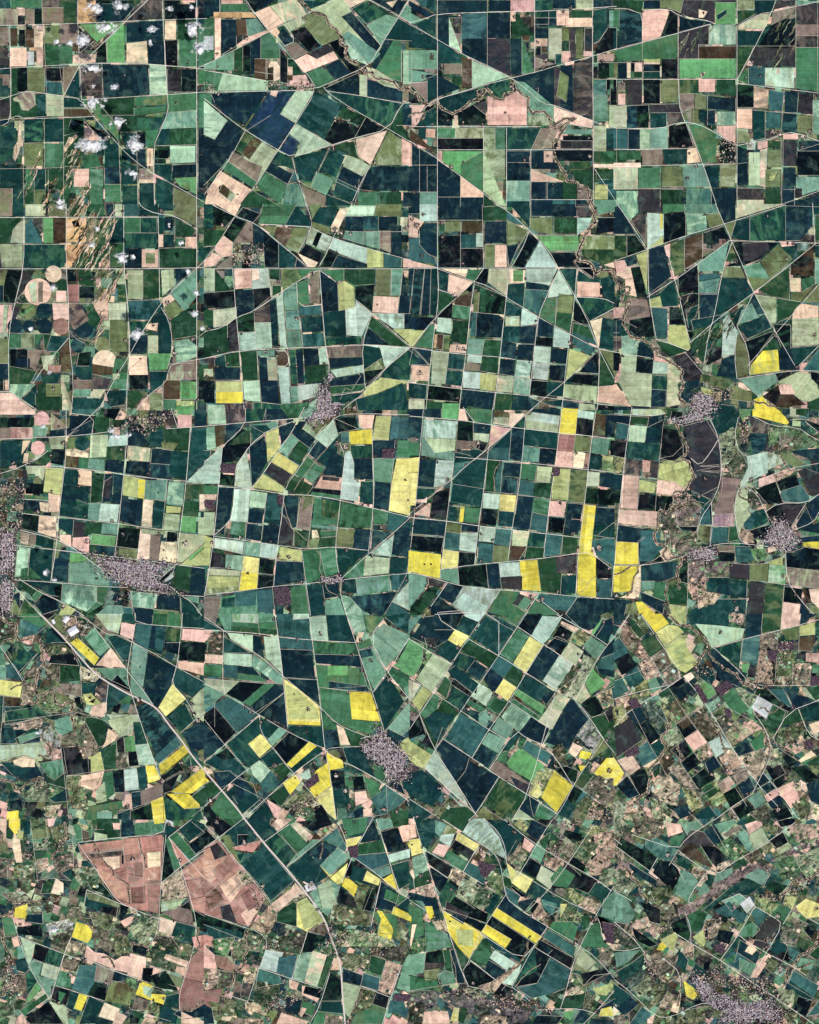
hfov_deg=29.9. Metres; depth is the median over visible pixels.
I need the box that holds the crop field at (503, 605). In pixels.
[487,590,524,623]
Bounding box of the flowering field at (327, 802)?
[315,787,335,819]
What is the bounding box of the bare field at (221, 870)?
[212,853,236,881]
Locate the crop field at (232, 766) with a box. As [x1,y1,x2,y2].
[205,756,245,776]
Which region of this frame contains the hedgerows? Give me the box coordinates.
[0,0,818,1023]
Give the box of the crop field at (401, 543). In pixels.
[392,519,409,556]
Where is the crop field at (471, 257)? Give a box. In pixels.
[461,249,482,266]
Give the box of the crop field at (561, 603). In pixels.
[538,594,575,610]
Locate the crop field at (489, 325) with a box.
[471,313,503,337]
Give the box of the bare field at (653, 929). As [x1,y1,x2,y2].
[635,917,661,936]
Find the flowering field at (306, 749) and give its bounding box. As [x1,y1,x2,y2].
[287,741,315,767]
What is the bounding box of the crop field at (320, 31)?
[294,13,338,45]
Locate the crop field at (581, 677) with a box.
[564,653,595,699]
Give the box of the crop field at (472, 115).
[458,98,485,124]
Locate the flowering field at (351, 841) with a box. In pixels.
[346,836,360,846]
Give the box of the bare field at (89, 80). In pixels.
[80,65,101,95]
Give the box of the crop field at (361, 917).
[329,904,370,926]
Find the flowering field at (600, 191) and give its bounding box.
[595,185,606,198]
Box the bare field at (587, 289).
[577,282,599,296]
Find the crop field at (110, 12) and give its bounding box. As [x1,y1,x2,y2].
[97,4,133,21]
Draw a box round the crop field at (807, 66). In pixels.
[796,48,818,91]
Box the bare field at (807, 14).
[796,3,818,23]
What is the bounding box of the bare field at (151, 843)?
[139,835,162,851]
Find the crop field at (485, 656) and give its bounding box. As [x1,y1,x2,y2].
[461,639,496,667]
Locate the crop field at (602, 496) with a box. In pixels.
[585,488,620,504]
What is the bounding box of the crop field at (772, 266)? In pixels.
[760,245,792,278]
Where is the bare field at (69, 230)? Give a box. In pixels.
[66,218,85,241]
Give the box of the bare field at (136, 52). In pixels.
[127,41,147,63]
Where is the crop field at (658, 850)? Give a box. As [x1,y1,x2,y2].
[645,837,676,861]
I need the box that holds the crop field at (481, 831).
[464,819,505,858]
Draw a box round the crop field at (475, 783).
[456,761,497,811]
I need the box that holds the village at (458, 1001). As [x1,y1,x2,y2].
[436,990,515,1023]
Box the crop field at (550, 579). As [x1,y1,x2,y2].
[538,557,560,593]
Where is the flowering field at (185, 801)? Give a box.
[167,794,199,808]
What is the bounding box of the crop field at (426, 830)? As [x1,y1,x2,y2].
[409,800,435,848]
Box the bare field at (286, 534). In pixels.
[279,513,293,545]
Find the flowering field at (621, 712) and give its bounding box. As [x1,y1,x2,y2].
[613,703,625,726]
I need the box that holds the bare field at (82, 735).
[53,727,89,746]
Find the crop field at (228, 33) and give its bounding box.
[221,19,235,54]
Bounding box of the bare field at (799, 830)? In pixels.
[787,824,818,841]
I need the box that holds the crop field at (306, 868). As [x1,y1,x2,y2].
[288,853,326,882]
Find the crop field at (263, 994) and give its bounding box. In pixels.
[252,981,282,1010]
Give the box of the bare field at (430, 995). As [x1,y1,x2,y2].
[409,990,439,1011]
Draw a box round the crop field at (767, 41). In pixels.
[758,18,795,47]
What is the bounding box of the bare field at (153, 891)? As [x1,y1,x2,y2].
[147,883,160,913]
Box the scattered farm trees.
[4,2,817,1012]
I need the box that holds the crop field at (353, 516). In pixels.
[338,502,372,527]
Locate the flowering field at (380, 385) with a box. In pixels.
[363,378,408,396]
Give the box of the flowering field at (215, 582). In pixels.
[207,576,238,588]
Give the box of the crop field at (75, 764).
[64,747,90,774]
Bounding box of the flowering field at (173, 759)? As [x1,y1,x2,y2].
[159,746,188,774]
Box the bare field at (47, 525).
[38,516,55,536]
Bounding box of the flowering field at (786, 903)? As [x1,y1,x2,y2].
[783,889,798,908]
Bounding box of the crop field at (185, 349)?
[174,339,196,362]
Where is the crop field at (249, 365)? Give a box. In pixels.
[241,351,257,379]
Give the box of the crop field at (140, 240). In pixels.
[124,233,156,247]
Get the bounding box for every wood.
[204,500,214,508]
[220,463,236,473]
[273,586,291,604]
[277,494,283,504]
[304,773,319,787]
[348,845,357,857]
[382,448,394,458]
[392,993,408,1000]
[477,860,495,877]
[553,467,559,476]
[601,922,614,944]
[625,745,639,757]
[627,698,641,708]
[694,684,708,703]
[714,944,726,954]
[716,680,732,696]
[724,708,731,716]
[767,650,777,662]
[778,642,793,649]
[803,740,812,748]
[810,676,818,685]
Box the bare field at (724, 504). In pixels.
[715,477,740,514]
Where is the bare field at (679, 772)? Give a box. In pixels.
[668,764,696,787]
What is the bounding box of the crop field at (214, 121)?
[204,101,226,138]
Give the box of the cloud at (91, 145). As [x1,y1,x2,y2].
[75,139,104,152]
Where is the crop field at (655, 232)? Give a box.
[648,213,663,248]
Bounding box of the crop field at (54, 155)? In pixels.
[45,144,62,166]
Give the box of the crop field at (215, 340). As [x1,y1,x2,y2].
[204,326,229,357]
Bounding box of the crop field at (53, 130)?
[45,119,62,141]
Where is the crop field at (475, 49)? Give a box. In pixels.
[462,39,486,64]
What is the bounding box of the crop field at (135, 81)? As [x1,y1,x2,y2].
[102,64,148,96]
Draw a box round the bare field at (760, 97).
[754,86,768,107]
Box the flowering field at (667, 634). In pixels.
[655,625,683,645]
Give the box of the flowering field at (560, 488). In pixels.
[552,469,569,499]
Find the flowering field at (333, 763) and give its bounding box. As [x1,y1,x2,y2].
[326,752,343,769]
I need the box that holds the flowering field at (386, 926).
[377,911,393,939]
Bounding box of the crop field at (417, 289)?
[411,269,423,314]
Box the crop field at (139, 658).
[130,643,147,687]
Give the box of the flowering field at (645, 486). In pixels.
[639,480,655,492]
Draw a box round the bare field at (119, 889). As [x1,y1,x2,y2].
[105,881,128,902]
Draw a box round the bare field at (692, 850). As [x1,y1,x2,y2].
[681,843,712,866]
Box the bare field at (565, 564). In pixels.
[555,555,576,572]
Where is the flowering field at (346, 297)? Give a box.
[338,281,354,310]
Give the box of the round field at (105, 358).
[92,350,115,366]
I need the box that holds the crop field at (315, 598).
[307,584,325,616]
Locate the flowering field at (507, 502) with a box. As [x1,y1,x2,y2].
[499,494,515,511]
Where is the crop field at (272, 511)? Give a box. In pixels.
[264,493,282,523]
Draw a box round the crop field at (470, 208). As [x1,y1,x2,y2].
[438,161,482,219]
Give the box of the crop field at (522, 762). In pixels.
[507,749,544,780]
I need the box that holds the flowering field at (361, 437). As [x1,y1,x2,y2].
[349,429,371,443]
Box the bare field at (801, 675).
[792,662,811,686]
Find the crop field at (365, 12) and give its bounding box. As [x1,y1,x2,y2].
[351,0,385,23]
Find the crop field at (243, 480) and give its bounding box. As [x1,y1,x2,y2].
[234,451,250,488]
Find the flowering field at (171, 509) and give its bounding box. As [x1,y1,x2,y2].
[166,506,180,512]
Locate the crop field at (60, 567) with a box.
[52,551,69,581]
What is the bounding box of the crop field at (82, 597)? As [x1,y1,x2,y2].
[61,584,96,611]
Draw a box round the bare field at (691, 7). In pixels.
[681,0,714,22]
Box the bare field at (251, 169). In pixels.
[228,152,261,180]
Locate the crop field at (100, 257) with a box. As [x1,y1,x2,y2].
[75,243,108,266]
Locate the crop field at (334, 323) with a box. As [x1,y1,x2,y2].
[323,310,345,335]
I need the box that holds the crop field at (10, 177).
[0,167,21,187]
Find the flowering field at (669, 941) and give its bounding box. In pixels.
[661,932,677,951]
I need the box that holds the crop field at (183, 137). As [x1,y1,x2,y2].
[170,128,196,145]
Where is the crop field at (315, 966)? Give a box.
[305,951,326,985]
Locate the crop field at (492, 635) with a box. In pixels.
[471,616,513,654]
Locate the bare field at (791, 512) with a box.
[781,505,803,525]
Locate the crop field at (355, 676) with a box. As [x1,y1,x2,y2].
[316,665,366,687]
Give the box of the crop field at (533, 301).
[523,290,547,313]
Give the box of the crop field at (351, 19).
[342,12,379,50]
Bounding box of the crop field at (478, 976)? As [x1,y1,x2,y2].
[463,962,494,987]
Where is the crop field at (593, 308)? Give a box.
[576,297,612,320]
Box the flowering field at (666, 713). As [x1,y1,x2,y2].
[660,701,672,722]
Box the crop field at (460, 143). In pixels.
[438,138,482,149]
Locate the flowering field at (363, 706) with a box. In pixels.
[349,691,379,721]
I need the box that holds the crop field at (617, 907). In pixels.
[602,891,634,923]
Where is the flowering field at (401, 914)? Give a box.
[392,907,411,920]
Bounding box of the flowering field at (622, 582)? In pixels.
[613,566,638,591]
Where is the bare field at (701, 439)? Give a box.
[683,420,720,498]
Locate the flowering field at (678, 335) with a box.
[668,325,689,349]
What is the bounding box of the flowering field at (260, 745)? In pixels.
[249,734,270,756]
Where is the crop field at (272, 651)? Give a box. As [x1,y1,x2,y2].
[264,636,281,672]
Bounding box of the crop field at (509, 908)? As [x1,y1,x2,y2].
[498,894,546,934]
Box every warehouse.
[62,614,69,623]
[66,625,80,637]
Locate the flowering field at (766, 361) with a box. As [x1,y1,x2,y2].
[750,350,779,374]
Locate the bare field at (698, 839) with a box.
[681,830,712,847]
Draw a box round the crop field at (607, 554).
[592,538,614,565]
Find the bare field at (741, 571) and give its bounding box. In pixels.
[729,563,749,579]
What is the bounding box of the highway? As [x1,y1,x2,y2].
[39,613,345,1023]
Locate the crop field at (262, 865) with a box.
[241,845,293,899]
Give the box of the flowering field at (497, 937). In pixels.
[481,925,510,947]
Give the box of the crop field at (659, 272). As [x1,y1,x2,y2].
[649,246,670,292]
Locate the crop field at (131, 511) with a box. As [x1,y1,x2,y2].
[120,498,142,525]
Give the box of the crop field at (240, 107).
[212,91,267,124]
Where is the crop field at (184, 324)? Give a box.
[170,302,196,338]
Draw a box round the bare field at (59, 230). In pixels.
[54,218,65,242]
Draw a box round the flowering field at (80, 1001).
[74,994,86,1010]
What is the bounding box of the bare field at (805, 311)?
[792,304,817,318]
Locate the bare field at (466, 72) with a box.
[462,57,471,87]
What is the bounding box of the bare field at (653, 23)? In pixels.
[642,9,668,41]
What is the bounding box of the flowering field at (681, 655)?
[664,635,696,672]
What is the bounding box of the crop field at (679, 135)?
[669,123,692,146]
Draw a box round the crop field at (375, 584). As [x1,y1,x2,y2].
[356,575,390,594]
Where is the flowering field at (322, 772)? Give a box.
[310,764,329,797]
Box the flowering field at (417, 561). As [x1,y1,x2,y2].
[408,551,440,577]
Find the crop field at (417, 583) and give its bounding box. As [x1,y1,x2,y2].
[409,574,426,607]
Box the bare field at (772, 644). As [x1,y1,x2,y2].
[760,631,779,650]
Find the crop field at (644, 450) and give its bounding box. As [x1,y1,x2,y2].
[627,442,659,460]
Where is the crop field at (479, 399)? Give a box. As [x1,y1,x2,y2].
[462,389,494,408]
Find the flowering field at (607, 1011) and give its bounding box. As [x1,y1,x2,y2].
[599,1007,613,1015]
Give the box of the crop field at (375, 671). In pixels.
[362,648,385,688]
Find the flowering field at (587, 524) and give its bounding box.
[578,505,595,552]
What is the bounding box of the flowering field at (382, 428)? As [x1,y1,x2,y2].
[372,416,390,439]
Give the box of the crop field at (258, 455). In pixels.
[249,436,266,484]
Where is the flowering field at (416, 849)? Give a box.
[410,839,422,855]
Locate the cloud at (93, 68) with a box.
[87,65,98,70]
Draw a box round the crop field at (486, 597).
[456,586,499,607]
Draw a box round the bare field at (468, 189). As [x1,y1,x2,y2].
[461,176,482,196]
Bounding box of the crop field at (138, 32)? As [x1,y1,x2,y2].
[127,21,162,41]
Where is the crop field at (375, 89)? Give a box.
[367,80,402,101]
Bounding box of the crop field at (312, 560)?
[302,547,337,582]
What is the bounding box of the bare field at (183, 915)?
[162,907,193,925]
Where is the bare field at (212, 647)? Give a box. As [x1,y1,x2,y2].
[207,631,223,654]
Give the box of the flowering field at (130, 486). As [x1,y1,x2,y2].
[123,475,142,498]
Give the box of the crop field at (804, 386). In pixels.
[778,371,818,400]
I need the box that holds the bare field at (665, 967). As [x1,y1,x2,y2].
[650,954,677,976]
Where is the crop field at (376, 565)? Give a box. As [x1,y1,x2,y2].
[363,556,389,575]
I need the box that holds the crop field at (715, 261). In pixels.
[699,241,728,270]
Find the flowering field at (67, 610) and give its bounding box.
[59,605,75,614]
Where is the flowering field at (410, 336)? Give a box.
[394,329,424,346]
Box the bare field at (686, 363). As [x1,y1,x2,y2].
[671,352,701,381]
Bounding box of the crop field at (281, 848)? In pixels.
[265,833,295,865]
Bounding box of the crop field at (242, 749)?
[227,717,269,767]
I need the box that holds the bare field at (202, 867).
[186,848,224,882]
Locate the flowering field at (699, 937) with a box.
[693,930,705,946]
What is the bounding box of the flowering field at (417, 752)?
[400,737,431,767]
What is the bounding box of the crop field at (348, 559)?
[337,548,366,572]
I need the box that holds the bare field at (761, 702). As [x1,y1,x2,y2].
[751,695,771,718]
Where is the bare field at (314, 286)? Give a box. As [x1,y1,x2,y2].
[310,272,318,302]
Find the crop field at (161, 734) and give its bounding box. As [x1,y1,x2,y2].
[136,703,177,753]
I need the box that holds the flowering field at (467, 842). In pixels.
[456,833,478,850]
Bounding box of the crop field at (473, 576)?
[458,565,486,586]
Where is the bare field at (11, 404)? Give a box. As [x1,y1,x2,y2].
[0,393,34,414]
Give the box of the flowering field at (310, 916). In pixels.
[297,898,323,928]
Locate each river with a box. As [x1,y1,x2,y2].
[0,617,32,640]
[0,927,16,995]
[1,779,38,789]
[4,894,64,902]
[32,644,44,703]
[40,689,73,726]
[93,842,129,901]
[220,937,261,1008]
[300,0,407,89]
[407,87,485,113]
[487,81,569,128]
[552,126,594,207]
[577,200,615,277]
[614,278,685,404]
[618,850,645,898]
[637,720,670,821]
[654,426,694,588]
[671,616,708,666]
[780,872,818,900]
[785,932,818,982]
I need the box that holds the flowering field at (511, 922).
[492,909,541,942]
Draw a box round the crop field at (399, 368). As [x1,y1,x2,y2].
[381,349,418,379]
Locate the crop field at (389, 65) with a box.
[376,40,400,80]
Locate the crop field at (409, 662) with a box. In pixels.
[393,639,422,675]
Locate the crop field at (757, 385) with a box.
[739,374,776,394]
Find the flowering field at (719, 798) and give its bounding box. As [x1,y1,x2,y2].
[702,781,726,805]
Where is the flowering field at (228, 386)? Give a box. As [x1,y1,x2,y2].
[216,382,242,391]
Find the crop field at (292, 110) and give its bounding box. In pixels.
[280,91,313,121]
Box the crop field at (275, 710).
[259,694,286,725]
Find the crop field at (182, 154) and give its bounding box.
[170,146,194,163]
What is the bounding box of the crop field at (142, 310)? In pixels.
[128,300,159,319]
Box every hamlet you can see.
[0,476,24,528]
[2,949,21,997]
[31,775,45,790]
[53,839,72,851]
[62,615,92,640]
[119,409,175,434]
[204,81,218,94]
[231,242,263,267]
[249,887,264,909]
[264,82,313,89]
[266,991,299,1011]
[283,795,319,818]
[309,417,325,430]
[318,931,345,958]
[328,927,349,944]
[334,117,358,126]
[359,925,372,936]
[363,726,386,747]
[369,946,386,954]
[435,987,549,1011]
[552,831,564,857]
[561,820,580,827]
[586,806,613,819]
[645,957,659,980]
[654,912,675,937]
[675,490,694,507]
[690,968,774,1005]
[693,590,711,601]
[693,662,715,677]
[698,387,734,399]
[704,922,715,940]
[713,961,725,973]
[718,136,735,163]
[736,977,775,994]
[737,416,749,444]
[763,936,772,951]
[764,889,776,901]
[776,641,795,663]
[788,879,810,896]
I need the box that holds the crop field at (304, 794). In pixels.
[284,790,313,812]
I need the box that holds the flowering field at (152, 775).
[146,766,159,782]
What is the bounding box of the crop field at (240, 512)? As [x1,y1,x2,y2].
[230,489,249,521]
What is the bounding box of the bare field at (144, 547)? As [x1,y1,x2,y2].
[137,530,149,558]
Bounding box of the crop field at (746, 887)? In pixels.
[702,879,761,910]
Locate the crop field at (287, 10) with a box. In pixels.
[271,0,305,22]
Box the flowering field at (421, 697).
[412,687,431,710]
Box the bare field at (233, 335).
[228,319,238,351]
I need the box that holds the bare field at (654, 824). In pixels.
[632,817,664,840]
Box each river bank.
[0,617,32,641]
[0,926,16,996]
[0,932,14,996]
[1,778,37,790]
[5,893,65,903]
[31,645,45,705]
[34,644,44,704]
[39,691,73,724]
[40,689,74,726]
[51,822,66,859]
[95,844,130,903]
[219,936,262,1010]
[220,940,261,1008]
[299,0,406,90]
[300,1,407,90]
[408,87,484,114]
[409,86,486,112]
[486,80,570,129]
[489,81,568,129]
[551,128,594,205]
[553,126,591,202]
[575,200,613,276]
[576,201,616,277]
[614,277,684,403]
[614,565,638,596]
[617,285,686,403]
[617,848,645,896]
[636,721,670,820]
[638,720,669,820]
[644,955,677,980]
[652,431,695,589]
[653,424,696,587]
[671,616,709,666]
[706,713,723,747]
[708,650,749,686]
[708,651,749,686]
[780,871,818,899]
[784,936,818,982]
[785,937,817,982]
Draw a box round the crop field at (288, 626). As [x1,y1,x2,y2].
[276,614,309,639]
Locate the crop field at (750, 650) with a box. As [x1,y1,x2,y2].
[741,635,759,662]
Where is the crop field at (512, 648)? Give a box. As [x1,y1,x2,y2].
[500,629,528,661]
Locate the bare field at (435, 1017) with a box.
[422,1010,449,1023]
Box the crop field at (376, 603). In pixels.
[350,592,397,613]
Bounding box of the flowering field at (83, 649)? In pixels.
[70,638,98,664]
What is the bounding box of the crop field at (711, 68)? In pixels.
[680,59,734,77]
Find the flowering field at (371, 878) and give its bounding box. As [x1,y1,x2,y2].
[363,871,380,884]
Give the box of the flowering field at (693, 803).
[682,787,703,810]
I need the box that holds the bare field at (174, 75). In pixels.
[168,69,180,91]
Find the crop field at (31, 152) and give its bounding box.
[24,144,42,165]
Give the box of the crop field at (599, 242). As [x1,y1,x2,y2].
[580,236,614,248]
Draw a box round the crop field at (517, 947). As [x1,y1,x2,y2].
[487,916,534,958]
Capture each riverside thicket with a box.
[0,927,15,996]
[30,651,43,703]
[42,689,74,725]
[92,840,129,902]
[219,936,262,1010]
[304,4,408,90]
[408,86,486,114]
[492,80,570,129]
[552,127,593,207]
[576,200,616,279]
[613,277,685,404]
[636,719,670,821]
[653,425,695,588]
[670,617,709,668]
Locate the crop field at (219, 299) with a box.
[204,291,234,307]
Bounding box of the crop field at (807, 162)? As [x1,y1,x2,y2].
[797,151,818,174]
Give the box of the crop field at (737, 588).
[707,578,746,597]
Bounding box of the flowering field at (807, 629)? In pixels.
[800,622,814,635]
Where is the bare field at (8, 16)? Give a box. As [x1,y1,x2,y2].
[0,9,16,24]
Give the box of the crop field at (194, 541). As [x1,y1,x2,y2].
[177,533,204,561]
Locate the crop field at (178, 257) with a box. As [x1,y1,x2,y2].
[160,249,196,266]
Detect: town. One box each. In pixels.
[0,518,20,580]
[0,576,15,617]
[79,547,184,597]
[302,403,341,426]
[313,378,348,413]
[320,575,342,585]
[327,372,333,385]
[359,720,412,789]
[359,741,371,759]
[661,409,718,426]
[683,543,720,562]
[684,972,729,1016]
[687,388,720,412]
[694,988,794,1023]
[753,513,809,555]
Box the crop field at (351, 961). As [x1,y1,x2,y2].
[340,953,370,969]
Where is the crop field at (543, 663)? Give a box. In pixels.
[527,646,558,679]
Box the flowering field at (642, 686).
[631,679,649,698]
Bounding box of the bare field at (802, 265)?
[790,246,813,275]
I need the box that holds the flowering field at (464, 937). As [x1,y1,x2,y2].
[456,930,472,946]
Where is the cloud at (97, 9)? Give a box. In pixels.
[88,4,102,13]
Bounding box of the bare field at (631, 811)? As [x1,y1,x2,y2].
[619,800,643,820]
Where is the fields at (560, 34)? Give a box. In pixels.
[0,0,818,1023]
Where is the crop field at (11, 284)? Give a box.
[3,270,21,301]
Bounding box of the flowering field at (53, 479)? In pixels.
[43,467,62,494]
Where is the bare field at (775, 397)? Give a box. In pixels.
[763,386,804,406]
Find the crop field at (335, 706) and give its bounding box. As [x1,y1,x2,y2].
[320,688,373,733]
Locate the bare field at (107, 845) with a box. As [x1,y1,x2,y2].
[81,840,121,852]
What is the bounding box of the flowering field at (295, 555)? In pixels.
[278,547,301,561]
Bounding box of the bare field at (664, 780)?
[651,773,680,805]
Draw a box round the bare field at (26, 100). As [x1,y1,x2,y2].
[13,91,35,110]
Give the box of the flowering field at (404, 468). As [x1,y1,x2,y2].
[392,457,418,485]
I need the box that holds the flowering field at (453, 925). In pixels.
[443,911,482,957]
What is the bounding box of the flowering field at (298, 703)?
[285,684,318,718]
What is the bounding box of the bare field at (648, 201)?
[639,190,661,211]
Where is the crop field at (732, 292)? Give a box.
[712,278,752,316]
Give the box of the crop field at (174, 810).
[164,797,203,819]
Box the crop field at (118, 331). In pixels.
[110,320,126,351]
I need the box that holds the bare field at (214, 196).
[205,171,250,214]
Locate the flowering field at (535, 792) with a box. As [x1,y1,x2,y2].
[529,781,541,797]
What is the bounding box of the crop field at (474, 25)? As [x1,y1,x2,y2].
[462,12,486,38]
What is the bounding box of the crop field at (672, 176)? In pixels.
[662,167,682,186]
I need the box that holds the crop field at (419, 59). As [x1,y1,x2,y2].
[409,50,436,68]
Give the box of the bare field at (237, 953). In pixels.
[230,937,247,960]
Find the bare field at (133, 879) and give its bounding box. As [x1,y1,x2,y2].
[125,855,142,885]
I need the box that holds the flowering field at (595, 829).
[585,824,607,836]
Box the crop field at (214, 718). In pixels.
[204,707,235,744]
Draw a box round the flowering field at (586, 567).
[577,552,595,596]
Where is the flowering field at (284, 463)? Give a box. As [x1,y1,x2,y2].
[272,452,297,473]
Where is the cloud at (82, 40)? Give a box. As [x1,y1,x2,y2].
[77,34,87,47]
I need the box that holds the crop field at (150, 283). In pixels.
[143,270,158,297]
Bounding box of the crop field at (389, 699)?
[374,676,403,727]
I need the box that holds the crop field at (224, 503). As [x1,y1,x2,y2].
[215,488,233,529]
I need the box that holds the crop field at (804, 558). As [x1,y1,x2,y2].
[786,547,818,568]
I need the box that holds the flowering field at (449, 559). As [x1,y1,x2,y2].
[442,549,458,568]
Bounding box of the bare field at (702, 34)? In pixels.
[680,25,708,58]
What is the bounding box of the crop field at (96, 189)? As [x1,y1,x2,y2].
[89,169,102,203]
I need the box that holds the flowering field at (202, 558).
[179,536,211,565]
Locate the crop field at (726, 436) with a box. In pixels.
[719,427,737,461]
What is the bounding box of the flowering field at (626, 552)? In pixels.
[615,542,637,563]
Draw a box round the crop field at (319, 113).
[297,91,340,138]
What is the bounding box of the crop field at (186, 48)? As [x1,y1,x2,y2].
[179,40,196,65]
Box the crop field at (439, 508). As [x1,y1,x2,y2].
[430,489,448,518]
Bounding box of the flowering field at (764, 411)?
[753,396,788,424]
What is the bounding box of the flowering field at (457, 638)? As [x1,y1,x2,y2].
[448,629,468,646]
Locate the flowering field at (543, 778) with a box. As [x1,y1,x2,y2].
[529,768,553,795]
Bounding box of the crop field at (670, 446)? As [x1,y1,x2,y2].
[660,428,680,460]
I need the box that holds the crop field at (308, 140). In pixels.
[290,125,331,156]
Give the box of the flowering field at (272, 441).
[266,428,279,461]
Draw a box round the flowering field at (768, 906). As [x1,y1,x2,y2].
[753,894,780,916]
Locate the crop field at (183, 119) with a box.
[161,110,196,128]
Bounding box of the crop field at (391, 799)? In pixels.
[371,786,405,815]
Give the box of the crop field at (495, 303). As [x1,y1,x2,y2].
[474,285,505,314]
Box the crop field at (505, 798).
[484,779,525,818]
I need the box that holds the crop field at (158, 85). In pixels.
[150,65,166,94]
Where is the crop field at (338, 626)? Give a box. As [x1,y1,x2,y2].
[326,615,354,641]
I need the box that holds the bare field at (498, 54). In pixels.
[488,39,509,75]
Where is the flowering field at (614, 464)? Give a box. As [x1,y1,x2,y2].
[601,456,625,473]
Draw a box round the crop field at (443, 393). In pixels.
[427,386,459,401]
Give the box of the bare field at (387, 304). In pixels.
[372,296,398,312]
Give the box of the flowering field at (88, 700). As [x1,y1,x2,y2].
[84,693,99,704]
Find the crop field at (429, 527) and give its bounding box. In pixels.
[412,519,445,535]
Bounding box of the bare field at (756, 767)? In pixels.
[739,749,765,779]
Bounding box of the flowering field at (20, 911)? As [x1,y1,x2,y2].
[14,904,27,918]
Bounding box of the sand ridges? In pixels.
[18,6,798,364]
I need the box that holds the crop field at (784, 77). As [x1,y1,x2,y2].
[765,68,793,87]
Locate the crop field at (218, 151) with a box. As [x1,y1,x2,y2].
[198,121,243,187]
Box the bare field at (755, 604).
[746,581,764,613]
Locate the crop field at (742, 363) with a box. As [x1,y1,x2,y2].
[735,335,749,376]
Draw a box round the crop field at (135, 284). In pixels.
[128,270,142,298]
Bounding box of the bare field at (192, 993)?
[178,979,221,1009]
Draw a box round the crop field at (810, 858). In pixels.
[795,848,818,877]
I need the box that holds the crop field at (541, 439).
[523,430,556,448]
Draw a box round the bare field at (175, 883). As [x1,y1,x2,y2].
[161,870,187,900]
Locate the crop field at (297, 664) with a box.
[280,649,314,678]
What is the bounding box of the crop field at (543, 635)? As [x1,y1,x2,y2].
[531,616,561,643]
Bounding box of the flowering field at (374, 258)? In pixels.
[367,249,382,266]
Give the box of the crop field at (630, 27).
[619,10,641,45]
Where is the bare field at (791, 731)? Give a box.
[775,720,805,746]
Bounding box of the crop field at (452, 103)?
[439,89,477,111]
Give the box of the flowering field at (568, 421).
[559,408,577,434]
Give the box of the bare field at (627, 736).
[614,717,641,756]
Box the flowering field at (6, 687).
[0,680,21,696]
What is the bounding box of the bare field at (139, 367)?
[129,356,147,374]
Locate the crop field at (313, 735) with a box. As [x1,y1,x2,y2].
[289,726,323,746]
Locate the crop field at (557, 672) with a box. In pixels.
[543,656,572,689]
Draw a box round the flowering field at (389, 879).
[384,873,396,889]
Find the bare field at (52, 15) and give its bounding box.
[42,8,62,22]
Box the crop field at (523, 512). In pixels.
[515,496,532,529]
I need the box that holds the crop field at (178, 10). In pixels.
[164,0,194,18]
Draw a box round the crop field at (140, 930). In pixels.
[124,920,158,943]
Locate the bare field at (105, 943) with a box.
[92,929,132,956]
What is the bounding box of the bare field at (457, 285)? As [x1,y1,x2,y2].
[448,274,471,296]
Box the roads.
[0,0,818,1023]
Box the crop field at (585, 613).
[566,598,631,630]
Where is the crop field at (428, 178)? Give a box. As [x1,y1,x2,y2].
[409,165,436,191]
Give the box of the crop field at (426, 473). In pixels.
[417,460,435,486]
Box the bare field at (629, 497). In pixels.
[621,475,638,508]
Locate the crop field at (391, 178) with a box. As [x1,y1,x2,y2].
[372,167,408,190]
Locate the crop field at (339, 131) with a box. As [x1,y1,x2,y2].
[325,119,359,145]
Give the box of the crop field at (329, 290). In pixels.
[320,272,338,311]
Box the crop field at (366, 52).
[342,31,379,63]
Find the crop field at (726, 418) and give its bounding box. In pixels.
[713,405,738,433]
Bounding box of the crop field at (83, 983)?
[72,965,96,995]
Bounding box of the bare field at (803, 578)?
[787,568,818,587]
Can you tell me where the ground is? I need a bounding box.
[0,0,818,1023]
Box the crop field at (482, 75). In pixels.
[472,61,507,87]
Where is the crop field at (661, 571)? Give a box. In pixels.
[641,561,677,580]
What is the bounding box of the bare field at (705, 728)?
[690,707,720,741]
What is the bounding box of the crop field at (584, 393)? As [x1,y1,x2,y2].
[563,384,597,402]
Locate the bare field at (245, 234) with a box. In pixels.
[234,222,252,242]
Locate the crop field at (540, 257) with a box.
[525,242,556,266]
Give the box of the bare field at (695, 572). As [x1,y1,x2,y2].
[687,560,703,585]
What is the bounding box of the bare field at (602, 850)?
[588,829,615,874]
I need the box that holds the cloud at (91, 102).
[87,96,106,107]
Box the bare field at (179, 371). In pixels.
[169,364,190,379]
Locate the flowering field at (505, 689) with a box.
[495,679,515,700]
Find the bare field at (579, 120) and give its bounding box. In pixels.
[554,107,592,127]
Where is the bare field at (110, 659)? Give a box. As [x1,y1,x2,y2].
[97,649,125,667]
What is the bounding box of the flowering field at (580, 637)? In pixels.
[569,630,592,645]
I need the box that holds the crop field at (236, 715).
[215,697,257,733]
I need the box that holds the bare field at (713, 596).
[696,589,720,607]
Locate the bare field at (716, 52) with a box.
[699,46,734,58]
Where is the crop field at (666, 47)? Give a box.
[642,34,677,58]
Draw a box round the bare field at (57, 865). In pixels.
[52,852,78,872]
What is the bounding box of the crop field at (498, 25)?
[488,13,509,37]
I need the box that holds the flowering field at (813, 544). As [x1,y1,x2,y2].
[803,542,818,548]
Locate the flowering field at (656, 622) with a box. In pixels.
[636,602,667,631]
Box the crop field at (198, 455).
[187,428,209,478]
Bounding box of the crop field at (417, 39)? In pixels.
[409,25,436,49]
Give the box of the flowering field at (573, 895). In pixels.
[568,888,583,903]
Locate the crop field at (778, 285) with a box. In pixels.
[758,267,788,298]
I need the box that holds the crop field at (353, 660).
[315,654,361,666]
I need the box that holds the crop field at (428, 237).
[420,223,436,256]

